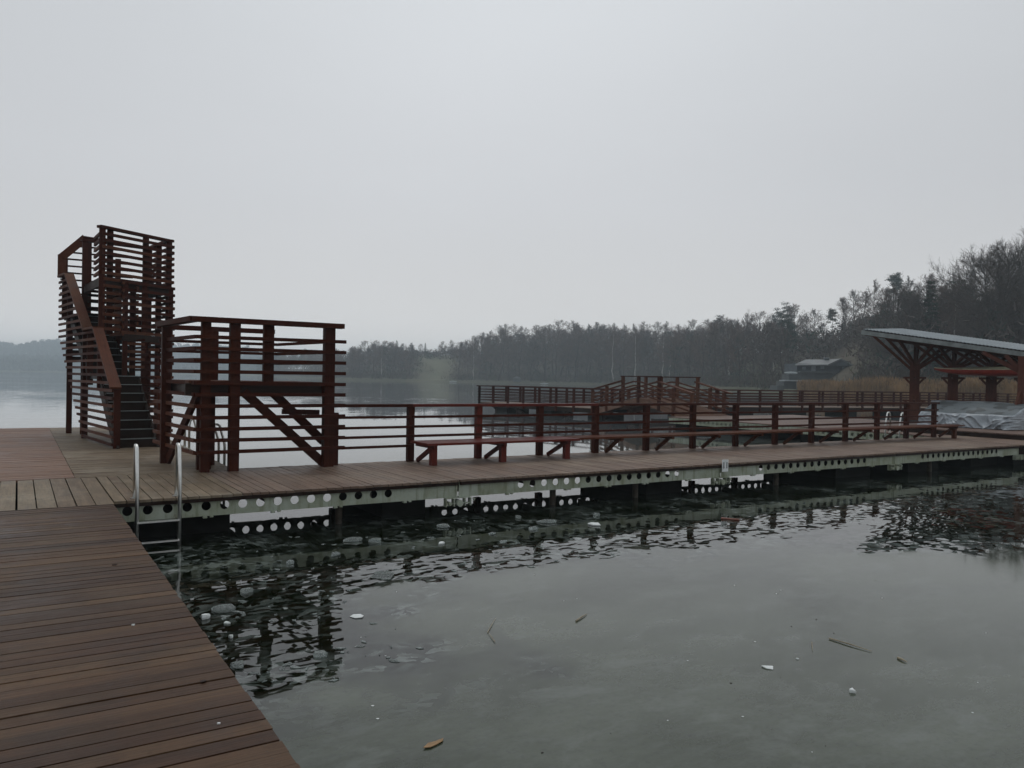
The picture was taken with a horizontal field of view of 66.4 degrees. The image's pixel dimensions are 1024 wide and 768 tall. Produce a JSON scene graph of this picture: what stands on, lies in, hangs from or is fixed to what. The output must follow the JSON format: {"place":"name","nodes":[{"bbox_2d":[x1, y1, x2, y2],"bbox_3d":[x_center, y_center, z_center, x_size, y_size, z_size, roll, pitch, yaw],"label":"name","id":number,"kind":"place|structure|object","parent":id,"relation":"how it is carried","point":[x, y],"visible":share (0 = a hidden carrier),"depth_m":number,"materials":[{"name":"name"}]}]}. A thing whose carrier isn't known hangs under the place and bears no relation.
{"place":"outdoors","nodes":[
{"label":"outdoors","id":0,"kind":"place"},
{"bbox_2d":[0,335,978,392],"bbox_3d":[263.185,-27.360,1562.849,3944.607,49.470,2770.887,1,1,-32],"label":"ground","id":1,"kind":"structure","parent":0,"point":[441,365],"depth_m":345.94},
{"bbox_2d":[0,338,287,375],"bbox_3d":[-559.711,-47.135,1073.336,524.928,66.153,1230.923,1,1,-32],"label":"distant forest","id":2,"kind":"object","parent":1,"relation":"on","point":[12,356],"visible":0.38,"depth_m":1111.80,"materials":[{"name":"plant"}]},
{"bbox_2d":[336,346,366,377],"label":"bare tree","id":3,"kind":"object","parent":1,"relation":"on","point":[354,350],"visible":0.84,"depth_m":357.02,"materials":[{"name":"grey plant"}]},
{"bbox_2d":[364,345,384,377],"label":"bare tree","id":4,"kind":"object","parent":1,"relation":"on","point":[374,359],"visible":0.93,"depth_m":353.22,"materials":[{"name":"grey plant"}]},
{"bbox_2d":[382,346,403,378],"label":"bare tree","id":5,"kind":"object","parent":1,"relation":"on","point":[396,351],"visible":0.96,"depth_m":350.89,"materials":[{"name":"grey plant"}]},
{"bbox_2d":[393,348,417,378],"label":"bare tree","id":6,"kind":"object","parent":1,"relation":"on","point":[406,354],"visible":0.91,"depth_m":351.41,"materials":[{"name":"grey plant"}]},
{"bbox_2d":[452,346,472,379],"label":"bare tree","id":7,"kind":"object","parent":1,"relation":"on","point":[466,358],"visible":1,"depth_m":345.75,"materials":[{"name":"grey plant"}]},
{"bbox_2d":[464,335,492,375],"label":"bare tree","id":8,"kind":"object","parent":1,"relation":"on","point":[481,340],"visible":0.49,"depth_m":360.00,"materials":[{"name":"grey plant"}]},
{"bbox_2d":[471,339,496,380],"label":"bare tree","id":9,"kind":"object","parent":1,"relation":"on","point":[486,355],"visible":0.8,"depth_m":345.05,"materials":[{"name":"grey plant"}]},
{"bbox_2d":[475,335,505,376],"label":"bare tree","id":10,"kind":"object","parent":1,"relation":"on","point":[483,338],"visible":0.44,"depth_m":357.16,"materials":[{"name":"grey plant"}]},
{"bbox_2d":[483,328,528,380],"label":"bare tree","id":11,"kind":"object","parent":1,"relation":"on","point":[499,343],"visible":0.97,"depth_m":341.87,"materials":[{"name":"grey plant"}]},
{"bbox_2d":[504,332,535,376],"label":"bare tree","id":12,"kind":"object","parent":1,"relation":"on","point":[523,342],"visible":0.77,"depth_m":345.06,"materials":[{"name":"grey plant"}]},
{"bbox_2d":[525,325,557,380],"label":"bare tree","id":13,"kind":"object","parent":1,"relation":"on","point":[542,336],"visible":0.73,"depth_m":341.96,"materials":[{"name":"grey plant"}]},
{"bbox_2d":[526,327,559,374],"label":"bare tree","id":14,"kind":"object","parent":1,"relation":"on","point":[546,333],"visible":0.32,"depth_m":350.11,"materials":[{"name":"grey plant"}]},
{"bbox_2d":[539,325,577,381],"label":"bare tree","id":15,"kind":"object","parent":1,"relation":"on","point":[557,336],"visible":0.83,"depth_m":334.38,"materials":[{"name":"grey plant"}]},
{"bbox_2d":[552,326,592,381],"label":"bare tree","id":16,"kind":"object","parent":1,"relation":"on","point":[577,340],"visible":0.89,"depth_m":326.93,"materials":[{"name":"grey plant"}]},
{"bbox_2d":[578,325,597,378],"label":"bare tree","id":17,"kind":"object","parent":1,"relation":"on","point":[588,339],"visible":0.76,"depth_m":322.87,"materials":[{"name":"grey plant"}]},
{"bbox_2d":[571,326,607,377],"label":"bare tree","id":18,"kind":"object","parent":1,"relation":"on","point":[594,333],"visible":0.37,"depth_m":330.10,"materials":[{"name":"grey plant"}]},
{"bbox_2d":[580,331,615,382],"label":"bare tree","id":19,"kind":"object","parent":1,"relation":"on","point":[594,352],"visible":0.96,"depth_m":316.17,"materials":[{"name":"grey plant"}]},
{"bbox_2d":[604,329,623,378],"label":"birch tree","id":20,"kind":"object","parent":1,"relation":"on","point":[613,343],"visible":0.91,"depth_m":306.53,"materials":[{"name":"grey plant"}]},
{"bbox_2d":[598,328,638,377],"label":"bare tree","id":21,"kind":"object","parent":1,"relation":"on","point":[621,331],"visible":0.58,"depth_m":311.34,"materials":[{"name":"grey plant"}]},
{"bbox_2d":[612,335,639,375],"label":"bare tree","id":22,"kind":"object","parent":1,"relation":"on","point":[633,349],"visible":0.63,"depth_m":298.34,"materials":[{"name":"grey plant"}]},
{"bbox_2d":[613,331,652,380],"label":"bare tree","id":23,"kind":"object","parent":1,"relation":"on","point":[619,360],"visible":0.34,"depth_m":299.29,"materials":[{"name":"grey plant"}]},
{"bbox_2d":[627,327,643,383],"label":"birch tree","id":24,"kind":"object","parent":1,"relation":"on","point":[635,345],"visible":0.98,"depth_m":288.59,"materials":[{"name":"grey plant"}]},
{"bbox_2d":[628,326,661,377],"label":"bare tree","id":25,"kind":"object","parent":1,"relation":"on","point":[642,347],"visible":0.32,"depth_m":295.27,"materials":[{"name":"grey plant"}]},
{"bbox_2d":[275,325,1017,389],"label":"undergrowth","id":26,"kind":"object","parent":1,"relation":"on","point":[771,380],"visible":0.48,"depth_m":256.08,"materials":[{"name":"brown plant"}]},
{"bbox_2d":[639,331,654,379],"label":"bare tree","id":27,"kind":"object","parent":1,"relation":"on","point":[648,349],"visible":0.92,"depth_m":282.86,"materials":[{"name":"grey plant"}]},
{"bbox_2d":[634,328,664,374],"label":"bare tree","id":28,"kind":"object","parent":1,"relation":"on","point":[640,340],"visible":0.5,"depth_m":289.98,"materials":[{"name":"grey plant"}]},
{"bbox_2d":[276,302,1023,386],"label":"woodland","id":29,"kind":"object","parent":1,"relation":"on","point":[833,338],"visible":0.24,"depth_m":180.04,"materials":[{"name":"plant"}]},
{"bbox_2d":[654,332,672,380],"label":"birch tree","id":30,"kind":"object","parent":1,"relation":"on","point":[664,342],"visible":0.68,"depth_m":267.61,"materials":[{"name":"grey plant"}]},
{"bbox_2d":[653,329,688,384],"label":"bare tree","id":31,"kind":"object","parent":1,"relation":"on","point":[675,338],"visible":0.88,"depth_m":252.89,"materials":[{"name":"grey plant"}]},
{"bbox_2d":[668,327,696,375],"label":"bare tree","id":32,"kind":"object","parent":1,"relation":"on","point":[684,332],"visible":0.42,"depth_m":258.40,"materials":[{"name":"grey plant"}]},
{"bbox_2d":[679,327,706,384],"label":"bare tree","id":33,"kind":"object","parent":1,"relation":"on","point":[689,356],"visible":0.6,"depth_m":241.09,"materials":[{"name":"grey plant"}]},
{"bbox_2d":[683,327,711,381],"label":"bare tree","id":34,"kind":"object","parent":1,"relation":"on","point":[694,352],"visible":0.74,"depth_m":233.55,"materials":[{"name":"grey plant"}]},
{"bbox_2d":[684,321,741,381],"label":"bare tree","id":35,"kind":"object","parent":1,"relation":"on","point":[715,357],"visible":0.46,"depth_m":223.53,"materials":[{"name":"grey plant"}]},
{"bbox_2d":[690,319,746,385],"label":"bare tree","id":36,"kind":"object","parent":1,"relation":"on","point":[721,324],"visible":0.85,"depth_m":210.07,"materials":[{"name":"grey plant"}]},
{"bbox_2d":[720,324,757,386],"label":"bare tree","id":37,"kind":"object","parent":1,"relation":"on","point":[739,365],"visible":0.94,"depth_m":195.12,"materials":[{"name":"grey plant"}]},
{"bbox_2d":[740,323,755,371],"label":"bare tree","id":38,"kind":"object","parent":1,"relation":"on","point":[748,331],"visible":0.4,"depth_m":205.35,"materials":[{"name":"grey plant"}]},
{"bbox_2d":[735,309,778,334],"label":"bare tree","id":39,"kind":"object","parent":1,"relation":"on","point":[760,314],"visible":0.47,"depth_m":263.14,"materials":[{"name":"grey plant"}]},
{"bbox_2d":[744,319,779,377],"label":"bare tree","id":40,"kind":"object","parent":1,"relation":"on","point":[757,347],"visible":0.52,"depth_m":188.84,"materials":[{"name":"grey plant"}]},
{"bbox_2d":[747,321,785,379],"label":"bare tree","id":41,"kind":"object","parent":1,"relation":"on","point":[765,335],"visible":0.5,"depth_m":178.53,"materials":[{"name":"grey plant"}]},
{"bbox_2d":[763,323,793,373],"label":"bare tree","id":42,"kind":"object","parent":1,"relation":"on","point":[779,349],"visible":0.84,"depth_m":160.56,"materials":[{"name":"grey plant"}]},
{"bbox_2d":[770,374,800,389],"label":"lakeside terrace","id":43,"kind":"structure","parent":1,"relation":"on","point":[787,381],"depth_m":138.21,"materials":[{"name":"concrete"}]},
{"bbox_2d":[776,314,802,360],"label":"pine tree","id":44,"kind":"object","parent":1,"relation":"on","point":[789,326],"visible":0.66,"depth_m":167.20,"materials":[{"name":"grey plant"}]},
{"bbox_2d":[785,304,809,332],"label":"bare tree","id":45,"kind":"object","parent":1,"relation":"on","point":[792,312],"visible":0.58,"depth_m":237.48,"materials":[{"name":"grey plant"}]},
{"bbox_2d":[794,315,817,343],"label":"bare tree","id":46,"kind":"object","parent":1,"relation":"on","point":[805,318],"visible":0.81,"depth_m":203.25,"materials":[{"name":"grey plant"}]},
{"bbox_2d":[803,308,825,333],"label":"bare tree","id":47,"kind":"object","parent":1,"relation":"on","point":[815,317],"visible":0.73,"depth_m":221.47,"materials":[{"name":"grey plant"}]},
{"bbox_2d":[784,358,852,383],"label":"lakeside house","id":48,"kind":"structure","parent":1,"relation":"on","point":[819,369],"depth_m":149.91,"materials":[{"name":"wood"}]},
{"bbox_2d":[826,308,838,328],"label":"pine tree","id":49,"kind":"object","parent":1,"relation":"on","point":[829,316],"visible":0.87,"depth_m":197.86,"materials":[{"name":"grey plant"}]},
{"bbox_2d":[830,297,856,330],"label":"bare tree","id":50,"kind":"object","parent":1,"relation":"on","point":[843,302],"visible":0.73,"depth_m":188.09,"materials":[{"name":"grey plant"}]},
{"bbox_2d":[837,313,850,347],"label":"bare tree","id":51,"kind":"object","parent":1,"relation":"on","point":[845,322],"visible":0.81,"depth_m":168.04,"materials":[{"name":"grey plant"}]},
{"bbox_2d":[839,289,872,316],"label":"bare tree","id":52,"kind":"object","parent":1,"relation":"on","point":[853,297],"visible":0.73,"depth_m":189.67,"materials":[{"name":"grey plant"}]},
{"bbox_2d":[848,291,875,317],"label":"bare tree","id":53,"kind":"object","parent":1,"relation":"on","point":[867,298],"visible":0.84,"depth_m":183.06,"materials":[{"name":"grey plant"}]},
{"bbox_2d":[846,300,893,354],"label":"bare tree","id":54,"kind":"object","parent":1,"relation":"on","point":[873,314],"visible":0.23,"depth_m":148.83,"materials":[{"name":"grey plant"}]},
{"bbox_2d":[865,279,881,312],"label":"birch tree","id":55,"kind":"object","parent":1,"relation":"on","point":[875,289],"visible":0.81,"depth_m":182.23,"materials":[{"name":"grey plant"}]},
{"bbox_2d":[856,287,900,320],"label":"bare tree","id":56,"kind":"object","parent":1,"relation":"on","point":[887,291],"visible":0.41,"depth_m":159.62,"materials":[{"name":"grey plant"}]},
{"bbox_2d":[867,301,894,360],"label":"pine tree","id":57,"kind":"object","parent":1,"relation":"on","point":[873,324],"visible":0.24,"depth_m":133.10,"materials":[{"name":"green plant"}]},
{"bbox_2d":[885,272,902,306],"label":"pine tree","id":58,"kind":"object","parent":1,"relation":"on","point":[894,280],"visible":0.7,"depth_m":205.66,"materials":[{"name":"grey plant"}]},
{"bbox_2d":[863,282,926,375],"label":"bare tree","id":59,"kind":"object","parent":1,"relation":"on","point":[898,301],"visible":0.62,"depth_m":118.08,"materials":[{"name":"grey plant"}]},
{"bbox_2d":[898,273,949,294],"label":"bare tree","id":60,"kind":"object","parent":1,"relation":"on","point":[928,278],"visible":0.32,"depth_m":179.19,"materials":[{"name":"grey plant"}]},
{"bbox_2d":[892,283,970,374],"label":"bare tree","id":61,"kind":"object","parent":1,"relation":"on","point":[918,298],"visible":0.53,"depth_m":111.84,"materials":[{"name":"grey plant"}]},
{"bbox_2d":[919,280,944,378],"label":"spruce tree","id":62,"kind":"object","parent":1,"relation":"on","point":[928,304],"visible":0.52,"depth_m":109.94,"materials":[{"name":"green plant"}]},
{"bbox_2d":[932,281,973,355],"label":"birch tree","id":63,"kind":"object","parent":1,"relation":"on","point":[946,328],"visible":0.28,"depth_m":106.20,"materials":[{"name":"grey plant"}]},
{"bbox_2d":[944,281,985,329],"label":"bare tree","id":64,"kind":"object","parent":1,"relation":"on","point":[968,301],"visible":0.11,"depth_m":113.29,"materials":[{"name":"grey plant"}]},
{"bbox_2d":[920,239,1023,376],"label":"bare tree","id":65,"kind":"object","parent":1,"relation":"on","point":[947,292],"visible":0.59,"depth_m":99.80,"materials":[{"name":"grey plant"}]},
{"bbox_2d":[938,225,1023,343],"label":"bare tree","id":66,"kind":"object","parent":1,"relation":"on","point":[1014,258],"visible":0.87,"depth_m":96.72,"materials":[{"name":"grey plant"}]},
{"bbox_2d":[952,284,1023,341],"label":"bare tree","id":67,"kind":"object","parent":1,"relation":"on","point":[1011,311],"visible":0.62,"depth_m":96.58,"materials":[{"name":"grey plant"}]},
{"bbox_2d":[972,240,1023,343],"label":"bare tree","id":68,"kind":"object","parent":1,"relation":"on","point":[1009,289],"visible":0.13,"depth_m":99.89,"materials":[{"name":"grey plant"}]},
{"bbox_2d":[988,291,1023,343],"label":"bare tree","id":69,"kind":"object","parent":1,"relation":"on","point":[1018,340],"visible":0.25,"depth_m":97.48,"materials":[{"name":"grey plant"}]},
{"bbox_2d":[0,371,1023,767],"bbox_3d":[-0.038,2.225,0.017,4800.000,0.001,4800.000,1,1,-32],"label":"water","id":70,"kind":"structure","parent":0,"point":[920,573],"depth_m":7.61,"materials":[{"name":"grey liquid"}]},
{"bbox_2d":[0,481,15,510],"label":"pier section","id":71,"kind":"object","parent":70,"relation":"in","point":[7,494],"visible":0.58,"depth_m":10.13,"materials":[{"name":"paint"}]},
{"bbox_2d":[0,428,74,506],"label":"bathing deck","id":72,"kind":"structure","parent":70,"relation":"on","point":[33,454],"depth_m":14.64,"materials":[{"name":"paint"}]},
{"bbox_2d":[49,427,226,478],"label":"tower deck","id":73,"kind":"structure","parent":70,"relation":"on","point":[85,458],"depth_m":14.67,"materials":[{"name":"dark wood"},{"name":"painted steel"}]},
{"bbox_2d":[57,225,174,448],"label":"lookout tower","id":74,"kind":"structure","parent":73,"relation":"on","point":[98,339],"depth_m":18.88,"materials":[{"name":"red wood"}]},
{"bbox_2d":[215,423,225,465],"bbox_3d":[-5.576,1.820,14.608,0.334,2.212,0.600,1,1,-32],"label":"swim ladder","id":75,"kind":"object","parent":73,"relation":"attached to","point":[218,446],"visible":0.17,"depth_m":14.46,"materials":[{"name":"silver metal"}]},
{"bbox_2d":[152,316,346,472],"bbox_3d":[-4.855,0.171,14.303,2.845,2.549,2.637,1,1,-32],"label":"diving platform","id":76,"kind":"object","parent":73,"relation":"on","point":[206,389],"visible":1,"depth_m":13.40,"materials":[{"name":"red wood"}]},
{"bbox_2d":[0,504,300,767],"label":"boardwalk","id":77,"kind":"structure","parent":70,"relation":"on","point":[91,676],"depth_m":4.34,"materials":[{"name":"brown wood"}]},
{"bbox_2d":[211,604,235,612],"bbox_3d":[-2.711,2.127,7.354,0.221,0.090,0.188,1,0,-21],"label":"ice chunk","id":78,"kind":"object","parent":70,"relation":"on","point":[223,608],"visible":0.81,"depth_m":7.30,"materials":[{"name":"white ice"}]},
{"bbox_2d":[18,462,474,538],"bbox_3d":[-3.947,1.831,12.094,6.250,0.723,3.141,1,1,-32],"label":"pier section","id":79,"kind":"object","parent":70,"relation":"in","point":[384,489],"visible":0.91,"depth_m":11.35,"materials":[{"name":"paint"}]},
{"bbox_2d":[130,442,181,544],"bbox_3d":[-4.583,1.870,10.094,0.597,2.213,0.335,1,1,-32],"label":"swim ladder","id":80,"kind":"object","parent":79,"relation":"attached to","point":[178,476],"visible":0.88,"depth_m":10.03,"materials":[{"name":"silver metal"}]},
{"bbox_2d":[335,506,341,523],"bbox_3d":[-2.621,2.943,11.762,0.110,2.310,0.110,1,1,-32],"label":"steel pile","id":81,"kind":"object","parent":70,"relation":"in","point":[338,515],"depth_m":11.71,"materials":[{"name":"brown metal"}]},
{"bbox_2d":[370,570,394,579],"bbox_3d":[-1.437,2.136,8.710,0.252,0.042,0.388,-3,1,0],"label":"ice chunk","id":82,"kind":"object","parent":70,"relation":"on","point":[386,575],"visible":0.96,"depth_m":8.67,"materials":[{"name":"white ice"}]},
{"bbox_2d":[480,402,638,418],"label":"pier","id":83,"kind":"structure","parent":70,"relation":"in","point":[560,409],"depth_m":46.99,"materials":[{"name":"brown wood"}]},
{"bbox_2d":[476,385,506,403],"bbox_3d":[-1.292,0.804,53.289,2.720,1.408,0.173,1,1,-40],"label":"railing","id":84,"kind":"object","parent":83,"relation":"attached to","point":[479,394],"visible":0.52,"depth_m":52.98,"materials":[{"name":"red wood"}]},
{"bbox_2d":[479,385,615,412],"bbox_3d":[1.672,0.895,47.897,0.173,1.408,12.500,1,1,-40],"label":"railing","id":85,"kind":"object","parent":83,"relation":"on","point":[539,399],"visible":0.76,"depth_m":47.85,"materials":[{"name":"red wood"}]},
{"bbox_2d":[509,386,643,412],"bbox_3d":[3.457,0.915,49.378,0.173,1.408,12.500,1,1,-40],"label":"railing","id":86,"kind":"object","parent":83,"relation":"attached to","point":[565,396],"visible":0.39,"depth_m":49.84,"materials":[{"name":"red wood"}]},
{"bbox_2d":[390,451,731,496],"bbox_3d":[1.040,1.891,15.339,6.251,0.723,2.976,1,1,-32],"label":"pier section","id":87,"kind":"object","parent":70,"relation":"in","point":[625,470],"visible":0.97,"depth_m":14.61,"materials":[{"name":"paint"}]},
{"bbox_2d":[410,436,580,465],"bbox_3d":[-0.289,1.302,15.444,3.460,0.418,0.849,1,1,-32],"label":"bench","id":88,"kind":"object","parent":87,"relation":"on","point":[500,443],"visible":1,"depth_m":15.17,"materials":[{"name":"red wood"}]},
{"bbox_2d":[629,443,902,477],"bbox_3d":[6.074,1.953,18.515,6.248,0.723,2.976,1,1,-32],"label":"pier section","id":89,"kind":"object","parent":70,"relation":"in","point":[819,460],"visible":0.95,"depth_m":17.99,"materials":[{"name":"paint"}]},
{"bbox_2d":[334,402,939,464],"bbox_3d":[5.017,1.219,19.386,19.780,1.502,0.170,1,1,-32],"label":"railing","id":90,"kind":"object","parent":89,"relation":"attached to","point":[411,426],"visible":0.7,"depth_m":17.50,"materials":[{"name":"red wood"}]},
{"bbox_2d":[563,424,964,452],"bbox_3d":[7.493,1.396,20.473,14.950,0.416,0.649,1,1,-32],"label":"bench","id":91,"kind":"object","parent":89,"relation":"on","point":[713,435],"visible":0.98,"depth_m":19.68,"materials":[{"name":"brown wood"}]},
{"bbox_2d":[668,415,950,441],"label":"wide deck","id":92,"kind":"structure","parent":70,"relation":"on","point":[818,436],"depth_m":32.25,"materials":[{"name":"paint"}]},
{"bbox_2d":[590,376,732,416],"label":"hump bridge","id":93,"kind":"structure","parent":92,"relation":"on","point":[675,390],"depth_m":39.27,"materials":[{"name":"brown wood"}]},
{"bbox_2d":[699,405,926,415],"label":"shore pier","id":94,"kind":"structure","parent":70,"relation":"on","point":[785,408],"depth_m":53.44,"materials":[{"name":"brown wood"}]},
{"bbox_2d":[651,388,998,406],"bbox_3d":[23.573,1.204,56.505,30.329,1.408,0.173,1,0,-18],"label":"railing","id":95,"kind":"object","parent":94,"relation":"on","point":[857,394],"visible":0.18,"depth_m":56.34,"materials":[{"name":"red wood"}]},
{"bbox_2d":[667,389,1015,411],"bbox_3d":[24.292,1.233,54.240,30.329,1.408,0.173,1,0,-18],"label":"railing","id":96,"kind":"object","parent":94,"relation":"on","point":[822,397],"visible":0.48,"depth_m":53.24,"materials":[{"name":"red wood"}]},
{"bbox_2d":[796,375,1016,404],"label":"reeds","id":97,"kind":"object","parent":70,"relation":"in","point":[966,385],"visible":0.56,"depth_m":97.75,"materials":[{"name":"beige plant"}]},
{"bbox_2d":[801,437,1023,471],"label":"pier section","id":98,"kind":"object","parent":70,"relation":"in","point":[915,454],"visible":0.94,"depth_m":21.00,"materials":[{"name":"paint"}]},
{"bbox_2d":[888,425,1023,439],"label":"raised deck","id":99,"kind":"structure","parent":70,"relation":"on","point":[995,433],"depth_m":25.33,"materials":[{"name":"brown wood"}]},
{"bbox_2d":[861,328,1023,419],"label":"pavilion","id":100,"kind":"structure","parent":99,"relation":"on","point":[1011,353],"depth_m":31.14,"materials":[{"name":"brown wood"}]},
{"bbox_2d":[934,367,1017,376],"bbox_3d":[18.498,-0.466,29.385,0.760,0.380,5.015,1,1,-40],"label":"canoe","id":101,"kind":"object","parent":100,"relation":"on","point":[991,371],"visible":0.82,"depth_m":29.75,"materials":[{"name":"red paint"}]},
{"bbox_2d":[917,400,1023,429],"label":"covered stack","id":102,"kind":"object","parent":99,"relation":"on","point":[990,415],"visible":0.89,"depth_m":27.13,"materials":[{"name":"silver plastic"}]},
{"bbox_2d":[922,436,1023,464],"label":"corner deck","id":103,"kind":"structure","parent":70,"relation":"on","point":[1008,459],"depth_m":23.13,"materials":[{"name":"brown wood"}]},
{"bbox_2d":[0,0,1023,368],"label":"sky","id":104,"kind":"structure","parent":0,"point":[417,172],"materials":[{"name":"grey"}]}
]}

